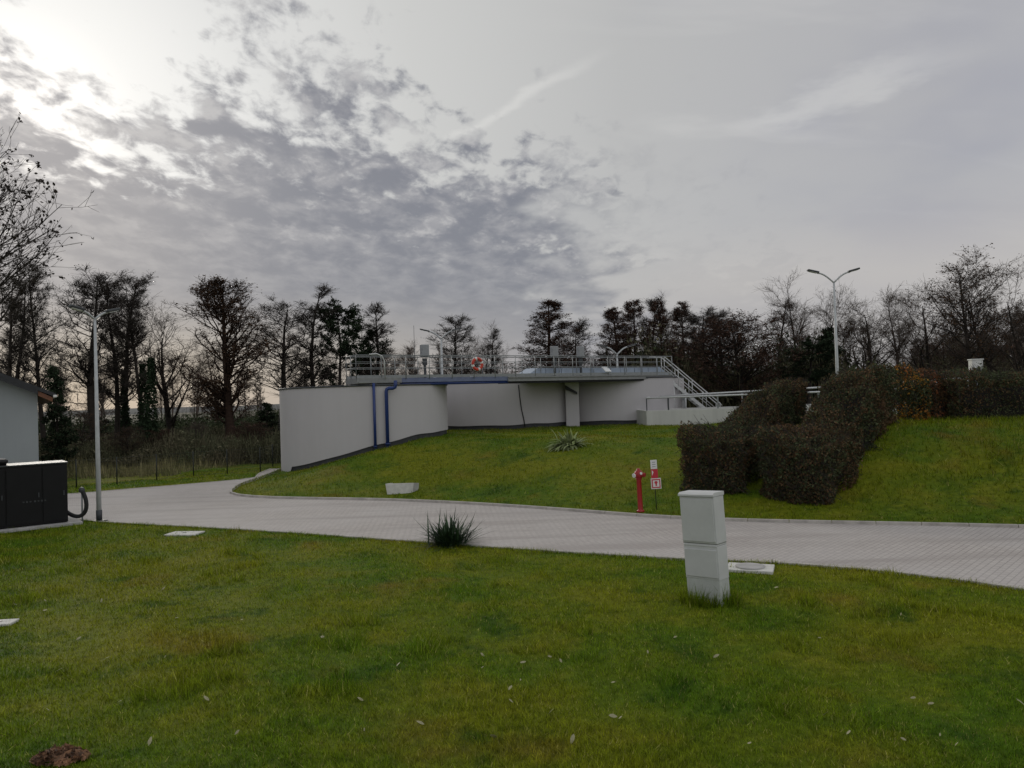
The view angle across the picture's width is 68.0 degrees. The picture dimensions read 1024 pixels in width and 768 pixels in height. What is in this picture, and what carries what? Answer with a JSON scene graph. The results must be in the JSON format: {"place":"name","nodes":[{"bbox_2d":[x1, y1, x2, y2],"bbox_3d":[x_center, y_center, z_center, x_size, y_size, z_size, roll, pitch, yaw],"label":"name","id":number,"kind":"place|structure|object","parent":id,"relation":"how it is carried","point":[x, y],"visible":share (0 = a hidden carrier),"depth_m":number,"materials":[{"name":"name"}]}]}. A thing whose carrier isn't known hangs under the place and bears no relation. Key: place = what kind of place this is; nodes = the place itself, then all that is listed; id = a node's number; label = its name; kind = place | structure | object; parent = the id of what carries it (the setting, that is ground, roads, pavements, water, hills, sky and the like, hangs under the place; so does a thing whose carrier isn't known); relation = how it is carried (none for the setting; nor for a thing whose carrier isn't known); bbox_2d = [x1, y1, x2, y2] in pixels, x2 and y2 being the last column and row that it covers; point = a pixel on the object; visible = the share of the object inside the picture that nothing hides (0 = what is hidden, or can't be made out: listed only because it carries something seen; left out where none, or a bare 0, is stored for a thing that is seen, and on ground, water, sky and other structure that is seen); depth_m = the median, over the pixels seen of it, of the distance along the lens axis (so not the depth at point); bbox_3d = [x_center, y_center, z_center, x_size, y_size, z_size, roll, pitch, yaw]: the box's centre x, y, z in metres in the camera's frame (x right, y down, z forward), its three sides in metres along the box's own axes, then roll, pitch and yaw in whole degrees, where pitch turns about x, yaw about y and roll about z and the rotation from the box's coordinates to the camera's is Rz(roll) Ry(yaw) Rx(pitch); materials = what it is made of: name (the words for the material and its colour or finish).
{"place":"outdoors","nodes":[
{"label":"outdoors","id":0,"kind":"place"},
{"bbox_2d":[38,404,279,416],"bbox_3d":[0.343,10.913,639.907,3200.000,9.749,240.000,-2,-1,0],"label":"hills","id":1,"kind":"structure","parent":0,"point":[181,410],"depth_m":543.23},
{"bbox_2d":[0,408,1023,767],"bbox_3d":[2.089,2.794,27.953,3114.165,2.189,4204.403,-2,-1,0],"label":"ground","id":2,"kind":"structure","parent":0,"point":[672,468],"depth_m":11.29,"materials":[{"name":"green plant"}]},
{"bbox_2d":[0,272,48,381],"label":"alder tree","id":3,"kind":"object","parent":2,"relation":"on","point":[9,355],"visible":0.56,"depth_m":49.68,"materials":[{"name":"brown plant"}]},
{"bbox_2d":[0,277,53,390],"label":"alder tree","id":4,"kind":"object","parent":2,"relation":"on","point":[2,358],"visible":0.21,"depth_m":54.85,"materials":[{"name":"brown plant"}]},
{"bbox_2d":[0,373,56,462],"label":"house","id":5,"kind":"structure","parent":2,"relation":"on","point":[20,400],"depth_m":32.58,"materials":[{"name":"paint"}]},
{"bbox_2d":[0,253,73,450],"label":"alder tree","id":6,"kind":"object","parent":2,"relation":"on","point":[36,357],"visible":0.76,"depth_m":51.05,"materials":[{"name":"brown plant"}]},
{"bbox_2d":[0,459,82,532],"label":"generator","id":7,"kind":"object","parent":2,"relation":"on","point":[33,495],"visible":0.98,"depth_m":22.18,"materials":[{"name":"metal"}]},
{"bbox_2d":[0,470,4,525],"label":"door panel","id":8,"kind":"structure","parent":7,"relation":"in","point":[2,483],"depth_m":21.70,"materials":[{"name":"black metal"}]},
{"bbox_2d":[6,467,41,525],"bbox_3d":[-14.171,3.258,22.025,0.860,1.602,0.053,-1,-1,-38],"label":"door panel","id":9,"kind":"structure","parent":7,"relation":"in","point":[22,485],"depth_m":22.02,"materials":[{"name":"black metal"}]},
{"bbox_2d":[43,466,66,521],"bbox_3d":[-13.556,3.247,22.508,0.600,1.602,0.053,-1,-1,-38],"label":"door panel","id":10,"kind":"structure","parent":7,"relation":"in","point":[54,478],"depth_m":22.50,"materials":[{"name":"black metal"}]},
{"bbox_2d":[0,112,93,326],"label":"maple tree","id":11,"kind":"object","parent":2,"relation":"on","point":[15,236],"visible":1,"depth_m":15.36,"materials":[{"name":"brown plant"}]},
{"bbox_2d":[29,743,90,766],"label":"leaf heap","id":12,"kind":"object","parent":2,"relation":"on","point":[55,754],"visible":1,"depth_m":7.37,"materials":[{"name":"brown plant"}]},
{"bbox_2d":[39,365,83,466],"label":"spruce tree","id":13,"kind":"object","parent":2,"relation":"on","point":[59,451],"visible":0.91,"depth_m":43.79,"materials":[{"name":"green plant"}]},
{"bbox_2d":[68,487,88,520],"bbox_3d":[-13.185,3.679,22.967,0.713,1.093,0.160,-2,-1,0],"label":"hose","id":14,"kind":"object","parent":2,"relation":"on","point":[84,497],"visible":0.94,"depth_m":22.92,"materials":[{"name":"black rubber"}]},
{"bbox_2d":[41,410,121,448],"bbox_3d":[-28.142,3.432,50.181,4.034,3.730,3.968,-2,-1,10],"label":"bush","id":15,"kind":"object","parent":2,"relation":"on","point":[86,416],"visible":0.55,"depth_m":49.88,"materials":[{"name":"brown plant"}]},
{"bbox_2d":[14,262,153,441],"bbox_3d":[-29.871,-1.664,53.704,9.084,14.156,8.486,-2,-1,0],"label":"alder tree","id":16,"kind":"object","parent":2,"relation":"on","point":[88,291],"visible":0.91,"depth_m":53.47,"materials":[{"name":"brown plant"}]},
{"bbox_2d":[72,417,113,442],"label":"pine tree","id":17,"kind":"object","parent":2,"relation":"on","point":[104,422],"visible":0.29,"depth_m":58.41,"materials":[{"name":"green plant"}]},
{"bbox_2d":[68,304,119,521],"bbox_3d":[-12.767,0.909,23.329,0.360,6.616,1.458,-3,-1,38],"label":"street lamp","id":18,"kind":"object","parent":2,"relation":"on","point":[98,466],"visible":0.98,"depth_m":23.28,"materials":[{"name":"metal"}]},
{"bbox_2d":[82,272,138,440],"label":"alder tree","id":19,"kind":"object","parent":2,"relation":"on","point":[116,402],"visible":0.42,"depth_m":56.74,"materials":[{"name":"brown plant"}]},
{"bbox_2d":[78,270,168,439],"bbox_3d":[-31.889,-1.849,62.370,5.902,15.120,5.955,-2,-1,32],"label":"alder tree","id":20,"kind":"object","parent":2,"relation":"on","point":[125,421],"visible":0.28,"depth_m":61.98,"materials":[{"name":"brown plant"}]},
{"bbox_2d":[103,271,171,434],"bbox_3d":[-27.576,-1.571,55.873,5.051,13.960,4.570,-1,-1,-45],"label":"alder tree","id":21,"kind":"object","parent":2,"relation":"on","point":[141,382],"visible":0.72,"depth_m":55.61,"materials":[{"name":"brown plant"}]},
{"bbox_2d":[128,357,173,450],"bbox_3d":[-23.166,1.737,49.008,4.023,6.992,3.490,-2,-1,0],"label":"ivy","id":22,"kind":"object","parent":2,"relation":"on","point":[152,389],"visible":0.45,"depth_m":48.86,"materials":[{"name":"green plant"}]},
{"bbox_2d":[38,406,278,436],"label":"undergrowth","id":23,"kind":"object","parent":2,"relation":"on","point":[180,421],"visible":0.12,"depth_m":82.85,"materials":[{"name":"brown plant"}]},
{"bbox_2d":[38,420,280,467],"bbox_3d":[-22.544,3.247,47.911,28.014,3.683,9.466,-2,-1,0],"label":"undergrowth","id":24,"kind":"object","parent":2,"relation":"on","point":[210,446],"visible":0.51,"depth_m":45.59,"materials":[{"name":"plant"}]},
{"bbox_2d":[101,292,221,437],"bbox_3d":[-27.192,-0.956,59.409,9.603,12.718,12.256,-2,-1,0],"label":"bare tree","id":25,"kind":"object","parent":2,"relation":"on","point":[165,400],"visible":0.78,"depth_m":58.60,"materials":[{"name":"brown plant"}]},
{"bbox_2d":[44,438,280,478],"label":"dry grass","id":26,"kind":"structure","parent":2,"relation":"on","point":[88,468],"depth_m":41.21,"materials":[{"name":"brown plant"}]},
{"bbox_2d":[67,467,279,492],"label":"verge grass","id":27,"kind":"structure","parent":2,"relation":"on","point":[188,473],"depth_m":35.71,"materials":[{"name":"green plant"}]},
{"bbox_2d":[69,444,280,486],"bbox_3d":[-15.524,3.987,37.728,2.882,1.350,13.190,-2,-1,34],"label":"wire fence","id":28,"kind":"object","parent":2,"relation":"on","point":[226,464],"visible":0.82,"depth_m":36.69,"materials":[{"name":"grey metal"}]},
{"bbox_2d":[164,531,204,535],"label":"concrete slab","id":29,"kind":"structure","parent":2,"relation":"on","point":[186,533],"depth_m":20.31,"materials":[{"name":"grey concrete"}]},
{"bbox_2d":[161,274,302,438],"bbox_3d":[-21.331,-1.585,58.077,9.270,13.560,9.837,-1,-1,-36],"label":"hornbeam tree","id":30,"kind":"object","parent":2,"relation":"on","point":[215,290],"visible":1,"depth_m":57.69,"materials":[{"name":"brown plant"}]},
{"bbox_2d":[250,402,279,438],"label":"spruce tree","id":31,"kind":"object","parent":2,"relation":"on","point":[263,415],"visible":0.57,"depth_m":60.01,"materials":[{"name":"green plant"}]},
{"bbox_2d":[236,292,339,430],"bbox_3d":[-18.438,-1.173,63.294,9.092,12.774,10.322,-2,-1,0],"label":"alder tree","id":32,"kind":"object","parent":2,"relation":"on","point":[284,357],"visible":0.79,"depth_m":62.09,"materials":[{"name":"brown plant"}]},
{"bbox_2d":[273,282,345,387],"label":"alder tree","id":33,"kind":"object","parent":2,"relation":"on","point":[314,311],"visible":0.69,"depth_m":64.42,"materials":[{"name":"brown plant"}]},
{"bbox_2d":[301,296,368,385],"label":"pine tree","id":34,"kind":"object","parent":2,"relation":"on","point":[348,322],"visible":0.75,"depth_m":66.18,"materials":[{"name":"green plant"}]},
{"bbox_2d":[278,384,447,471],"bbox_3d":[-7.711,2.396,40.019,8.730,4.520,8.730,-2,-1,0],"label":"round tank","id":35,"kind":"object","parent":2,"relation":"on","point":[320,425],"visible":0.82,"depth_m":36.19,"materials":[{"name":"white concrete"}]},
{"bbox_2d":[372,383,377,449],"bbox_3d":[-6.481,1.646,35.782,0.200,3.369,0.200,-2,-1,0],"label":"blue pipe","id":36,"kind":"object","parent":35,"relation":"attached to","point":[375,446],"visible":0.85,"depth_m":35.73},
{"bbox_2d":[384,380,396,446],"bbox_3d":[-5.725,1.529,35.945,0.665,3.377,0.260,-2,-1,0],"label":"blue pipe","id":37,"kind":"object","parent":35,"relation":"attached to","point":[387,443],"visible":0.92,"depth_m":35.88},
{"bbox_2d":[345,353,672,384],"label":"walkway","id":38,"kind":"structure","parent":35,"relation":"on","point":[482,378],"depth_m":40.31,"materials":[{"name":"metal"}]},
{"bbox_2d":[420,344,428,377],"bbox_3d":[-4.464,-1.154,38.836,0.420,1.730,0.251,-1,-1,-33],"label":"control box","id":39,"kind":"object","parent":38,"relation":"on","point":[424,349],"visible":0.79,"depth_m":38.77,"materials":[{"name":"grey metal"}]},
{"bbox_2d":[550,346,557,375],"bbox_3d":[2.428,-1.292,43.248,0.420,1.730,0.251,-1,-1,-33],"label":"control box","id":40,"kind":"object","parent":38,"relation":"on","point":[553,351],"visible":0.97,"depth_m":43.18,"materials":[{"name":"grey metal"}]},
{"bbox_2d":[334,325,391,384],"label":"pine tree","id":41,"kind":"object","parent":2,"relation":"on","point":[371,348],"visible":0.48,"depth_m":70.37,"materials":[{"name":"green plant"}]},
{"bbox_2d":[353,301,398,384],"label":"alder tree","id":42,"kind":"object","parent":2,"relation":"on","point":[383,330],"visible":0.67,"depth_m":70.26,"materials":[{"name":"brown plant"}]},
{"bbox_2d":[385,483,418,494],"bbox_3d":[-3.906,3.747,27.308,1.160,0.420,0.800,-2,-1,0],"label":"concrete trough","id":43,"kind":"object","parent":2,"relation":"on","point":[397,488],"visible":0.84,"depth_m":26.91,"materials":[{"name":"grey concrete"}]},
{"bbox_2d":[382,340,430,383],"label":"bare tree","id":44,"kind":"object","parent":2,"relation":"on","point":[403,359],"visible":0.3,"depth_m":78.63,"materials":[{"name":"brown plant"}]},
{"bbox_2d":[420,327,461,373],"bbox_3d":[-5.500,0.100,60.011,3.347,9.083,0.360,-2,-1,0],"label":"street lamp","id":45,"kind":"object","parent":2,"relation":"on","point":[441,338],"visible":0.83,"depth_m":60.01,"materials":[{"name":"metal"}]},
{"bbox_2d":[412,508,486,551],"bbox_3d":[-1.378,3.383,17.699,2.042,1.044,1.967,-2,-1,0],"label":"yucca plant","id":46,"kind":"object","parent":2,"relation":"on","point":[451,536],"visible":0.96,"depth_m":17.56,"materials":[{"name":"green plant"}]},
{"bbox_2d":[426,314,490,374],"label":"alder tree","id":47,"kind":"object","parent":2,"relation":"on","point":[455,337],"visible":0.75,"depth_m":68.28,"materials":[{"name":"brown plant"}]},
{"bbox_2d":[481,327,504,373],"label":"alder tree","id":48,"kind":"object","parent":2,"relation":"on","point":[492,365],"visible":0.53,"depth_m":74.50,"materials":[{"name":"brown plant"}]},
{"bbox_2d":[447,383,565,429],"bbox_3d":[-0.242,2.217,48.467,9.690,4.710,9.690,-2,-1,0],"label":"round tank","id":49,"kind":"object","parent":2,"relation":"on","point":[480,406],"visible":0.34,"depth_m":44.01,"materials":[{"name":"grey concrete"}]},
{"bbox_2d":[0,296,1023,427],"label":"wood","id":50,"kind":"object","parent":2,"relation":"on","point":[258,395],"visible":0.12,"depth_m":103.07,"materials":[{"name":"brown plant"}]},
{"bbox_2d":[499,299,592,373],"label":"larch tree","id":51,"kind":"object","parent":2,"relation":"on","point":[546,324],"visible":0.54,"depth_m":65.61,"materials":[{"name":"brown plant"}]},
{"bbox_2d":[80,519,1021,589],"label":"kerbside grass","id":52,"kind":"structure","parent":2,"relation":"on","point":[957,580],"depth_m":16.35,"materials":[{"name":"green plant"}]},
{"bbox_2d":[86,520,1023,590],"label":"road edge kerb","id":53,"kind":"structure","parent":2,"relation":"on","point":[825,565],"depth_m":15.57,"materials":[{"name":"concrete"}]},
{"bbox_2d":[545,428,590,452],"bbox_3d":[2.269,2.332,30.286,2.174,1.223,1.764,-2,-1,0],"label":"leafy plant","id":54,"kind":"object","parent":2,"relation":"on","point":[568,439],"visible":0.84,"depth_m":30.04,"materials":[{"name":"green plant"}]},
{"bbox_2d":[565,382,579,425],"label":"wall pier","id":55,"kind":"structure","parent":2,"relation":"on","point":[572,402],"depth_m":44.62,"materials":[{"name":"concrete"}]},
{"bbox_2d":[551,316,598,367],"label":"alder tree","id":56,"kind":"object","parent":2,"relation":"on","point":[581,332],"visible":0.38,"depth_m":69.67,"materials":[{"name":"brown plant"}]},
{"bbox_2d":[586,306,646,365],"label":"larch tree","id":57,"kind":"object","parent":2,"relation":"on","point":[611,315],"visible":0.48,"depth_m":66.27,"materials":[{"name":"brown plant"}]},
{"bbox_2d":[230,468,1023,527],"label":"kerb","id":58,"kind":"structure","parent":2,"relation":"on","point":[726,519],"depth_m":20.92,"materials":[{"name":"concrete"}]},
{"bbox_2d":[233,413,1023,523],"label":"bank grass","id":59,"kind":"structure","parent":2,"relation":"on","point":[945,422],"depth_m":25.61,"materials":[{"name":"green plant"}]},
{"bbox_2d":[579,376,683,425],"bbox_3d":[6.733,2.030,49.724,9.090,4.690,9.090,-2,-1,0],"label":"round tank","id":60,"kind":"object","parent":2,"relation":"on","point":[616,402],"visible":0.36,"depth_m":45.48,"materials":[{"name":"grey concrete"}]},
{"bbox_2d":[519,367,663,373],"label":"basin covers","id":61,"kind":"object","parent":60,"relation":"on","point":[584,370],"visible":0.28,"depth_m":44.90,"materials":[{"name":"grey metal"}]},
{"bbox_2d":[612,298,658,365],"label":"larch tree","id":62,"kind":"object","parent":2,"relation":"on","point":[630,311],"visible":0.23,"depth_m":70.38,"materials":[{"name":"brown plant"}]},
{"bbox_2d":[632,468,645,512],"bbox_3d":[3.562,2.967,21.178,0.388,1.220,0.292,-3,-1,0],"label":"fire hydrant","id":63,"kind":"object","parent":2,"relation":"on","point":[638,474],"visible":1,"depth_m":21.13,"materials":[{"name":"red metal"}]},
{"bbox_2d":[623,289,677,365],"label":"alder tree","id":64,"kind":"object","parent":2,"relation":"on","point":[649,302],"visible":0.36,"depth_m":66.79,"materials":[{"name":"brown plant"}]},
{"bbox_2d":[650,460,660,509],"bbox_3d":[4.086,2.909,21.493,0.288,1.522,0.054,-4,-1,0],"label":"hydrant sign","id":65,"kind":"object","parent":2,"relation":"on","point":[655,482],"visible":0.99,"depth_m":21.48,"materials":[{"name":"white metal"}]},
{"bbox_2d":[641,300,691,404],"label":"larch tree","id":66,"kind":"object","parent":2,"relation":"on","point":[664,321],"visible":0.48,"depth_m":65.78,"materials":[{"name":"brown plant"}]},
{"bbox_2d":[649,357,721,407],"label":"steel stairs","id":67,"kind":"structure","parent":2,"relation":"on","point":[694,401],"depth_m":46.65,"materials":[{"name":"grey metal"}]},
{"bbox_2d":[657,300,717,375],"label":"larch tree","id":68,"kind":"object","parent":2,"relation":"on","point":[676,315],"visible":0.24,"depth_m":69.50,"materials":[{"name":"brown plant"}]},
{"bbox_2d":[493,324,892,406],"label":"undergrowth","id":69,"kind":"object","parent":2,"relation":"on","point":[783,357],"visible":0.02,"depth_m":64.94,"materials":[{"name":"brown plant"}]},
{"bbox_2d":[665,304,740,404],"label":"alder tree","id":70,"kind":"object","parent":2,"relation":"on","point":[694,320],"visible":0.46,"depth_m":65.29,"materials":[{"name":"brown plant"}]},
{"bbox_2d":[678,490,729,606],"bbox_3d":[3.137,2.694,12.326,0.346,1.885,0.646,-1,-4,-45],"label":"cable cabinet","id":71,"kind":"object","parent":2,"relation":"on","point":[704,536],"visible":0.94,"depth_m":12.17,"materials":[{"name":"grey plastic"}]},
{"bbox_2d":[669,583,749,609],"bbox_3d":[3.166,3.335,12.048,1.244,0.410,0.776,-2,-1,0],"label":"tall grass","id":72,"kind":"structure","parent":2,"relation":"on","point":[724,604],"depth_m":12.02,"materials":[{"name":"green plant"}]},
{"bbox_2d":[697,307,745,405],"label":"alder tree","id":73,"kind":"object","parent":2,"relation":"on","point":[724,317],"visible":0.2,"depth_m":66.00,"materials":[{"name":"brown plant"}]},
{"bbox_2d":[645,308,833,401],"bbox_3d":[17.711,-1.746,59.258,13.539,8.372,12.921,-1,-1,-22],"label":"beech tree","id":74,"kind":"object","parent":2,"relation":"on","point":[727,331],"visible":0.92,"depth_m":59.33,"materials":[{"name":"brown plant"}]},
{"bbox_2d":[673,375,813,494],"bbox_3d":[8.379,1.528,25.876,2.444,3.693,9.282,-3,-1,37],"label":"hedge","id":75,"kind":"object","parent":2,"relation":"on","point":[726,458],"visible":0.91,"depth_m":22.94,"materials":[{"name":"green plant"}]},
{"bbox_2d":[728,562,774,574],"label":"concrete slab","id":76,"kind":"structure","parent":2,"relation":"on","point":[768,569],"depth_m":14.19,"materials":[{"name":"grey concrete"}]},
{"bbox_2d":[637,404,896,424],"bbox_3d":[14.430,2.034,44.123,13.947,1.460,4.320,-2,-1,0],"label":"basin","id":77,"kind":"object","parent":2,"relation":"on","point":[674,416],"visible":0.12,"depth_m":41.97,"materials":[{"name":"concrete"}]},
{"bbox_2d":[646,387,819,410],"bbox_3d":[14.391,0.754,43.998,13.947,1.135,3.885,-2,-1,0],"label":"pipe railing","id":78,"kind":"object","parent":77,"relation":"on","point":[684,396],"visible":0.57,"depth_m":42.09,"materials":[{"name":"metal"}]},
{"bbox_2d":[755,297,798,373],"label":"alder tree","id":79,"kind":"object","parent":2,"relation":"on","point":[783,323],"visible":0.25,"depth_m":69.75,"materials":[{"name":"brown plant"}]},
{"bbox_2d":[743,269,842,389],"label":"bare tree","id":80,"kind":"object","parent":2,"relation":"on","point":[799,327],"visible":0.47,"depth_m":66.91,"materials":[{"name":"brown plant"}]},
{"bbox_2d":[589,321,1023,407],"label":"undergrowth","id":81,"kind":"object","parent":2,"relation":"on","point":[722,401],"visible":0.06,"depth_m":62.55,"materials":[{"name":"plant"}]},
{"bbox_2d":[775,336,847,403],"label":"pine tree","id":82,"kind":"object","parent":2,"relation":"on","point":[823,371],"visible":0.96,"depth_m":57.91,"materials":[{"name":"green plant"}]},
{"bbox_2d":[806,326,841,403],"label":"spruce tree","id":83,"kind":"object","parent":2,"relation":"on","point":[826,335],"visible":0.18,"depth_m":61.81,"materials":[{"name":"green plant"}]},
{"bbox_2d":[751,358,903,505],"bbox_3d":[10.415,1.228,24.160,2.575,4.278,9.082,-3,-1,39],"label":"hedge","id":84,"kind":"object","parent":2,"relation":"on","point":[819,454],"visible":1,"depth_m":22.02,"materials":[{"name":"green plant"}]},
{"bbox_2d":[807,267,859,375],"bbox_3d":[16.258,-2.011,38.033,2.611,7.585,0.360,-2,-1,0],"label":"street lamp","id":85,"kind":"object","parent":2,"relation":"on","point":[835,325],"visible":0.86,"depth_m":38.00,"materials":[{"name":"metal"}]},
{"bbox_2d":[794,278,873,363],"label":"bare tree","id":86,"kind":"object","parent":2,"relation":"on","point":[826,312],"visible":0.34,"depth_m":70.38,"materials":[{"name":"brown plant"}]},
{"bbox_2d":[812,318,886,368],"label":"oak tree","id":87,"kind":"object","parent":2,"relation":"on","point":[843,334],"visible":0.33,"depth_m":66.20,"materials":[{"name":"brown plant"}]},
{"bbox_2d":[809,296,937,371],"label":"bare tree","id":88,"kind":"object","parent":2,"relation":"on","point":[868,345],"visible":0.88,"depth_m":63.24,"materials":[{"name":"brown plant"}]},
{"bbox_2d":[856,283,959,373],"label":"bare tree","id":89,"kind":"object","parent":2,"relation":"on","point":[887,301],"visible":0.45,"depth_m":70.09,"materials":[{"name":"brown plant"}]},
{"bbox_2d":[895,361,935,420],"bbox_3d":[14.884,0.296,28.285,1.152,2.367,1.796,-2,-1,0],"label":"autumn bush","id":90,"kind":"object","parent":2,"relation":"on","point":[913,397],"visible":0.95,"depth_m":27.84,"materials":[{"name":"green plant"}]},
{"bbox_2d":[855,275,997,405],"bbox_3d":[34.766,-3.401,63.802,11.487,11.362,9.179,-3,-1,39],"label":"bare tree","id":91,"kind":"object","parent":2,"relation":"on","point":[926,339],"visible":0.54,"depth_m":64.18,"materials":[{"name":"brown plant"}]},
{"bbox_2d":[914,363,955,418],"bbox_3d":[15.953,0.278,28.590,1.332,2.385,1.719,-2,-1,0],"label":"autumn bush","id":92,"kind":"object","parent":2,"relation":"on","point":[939,402],"visible":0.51,"depth_m":28.10,"materials":[{"name":"brown plant"}]},
{"bbox_2d":[890,338,1010,375],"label":"beech tree","id":93,"kind":"object","parent":2,"relation":"on","point":[934,347],"visible":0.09,"depth_m":72.17,"materials":[{"name":"brown plant"}]},
{"bbox_2d":[896,243,1023,373],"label":"oak tree","id":94,"kind":"object","parent":2,"relation":"on","point":[961,292],"visible":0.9,"depth_m":57.96,"materials":[{"name":"brown plant"}]},
{"bbox_2d":[913,268,1023,374],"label":"bare tree","id":95,"kind":"object","parent":2,"relation":"on","point":[948,350],"visible":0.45,"depth_m":59.99,"materials":[{"name":"brown plant"}]},
{"bbox_2d":[935,261,1023,373],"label":"bare tree","id":96,"kind":"object","parent":2,"relation":"on","point":[1019,362],"visible":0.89,"depth_m":55.53,"materials":[{"name":"brown plant"}]},
{"bbox_2d":[937,360,1023,419],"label":"hedge","id":97,"kind":"object","parent":2,"relation":"on","point":[997,396],"visible":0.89,"depth_m":27.47,"materials":[{"name":"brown plant"}]},
{"bbox_2d":[947,362,1023,389],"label":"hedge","id":98,"kind":"object","parent":2,"relation":"on","point":[979,373],"visible":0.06,"depth_m":32.27,"materials":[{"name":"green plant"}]},
{"bbox_2d":[0,0,1023,411],"label":"sky","id":99,"kind":"structure","parent":0,"point":[484,161],"materials":[{"name":"grey"}]},
{"bbox_2d":[68,468,1023,586],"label":"road","id":100,"kind":"structure","parent":0,"point":[991,554],"depth_m":18.91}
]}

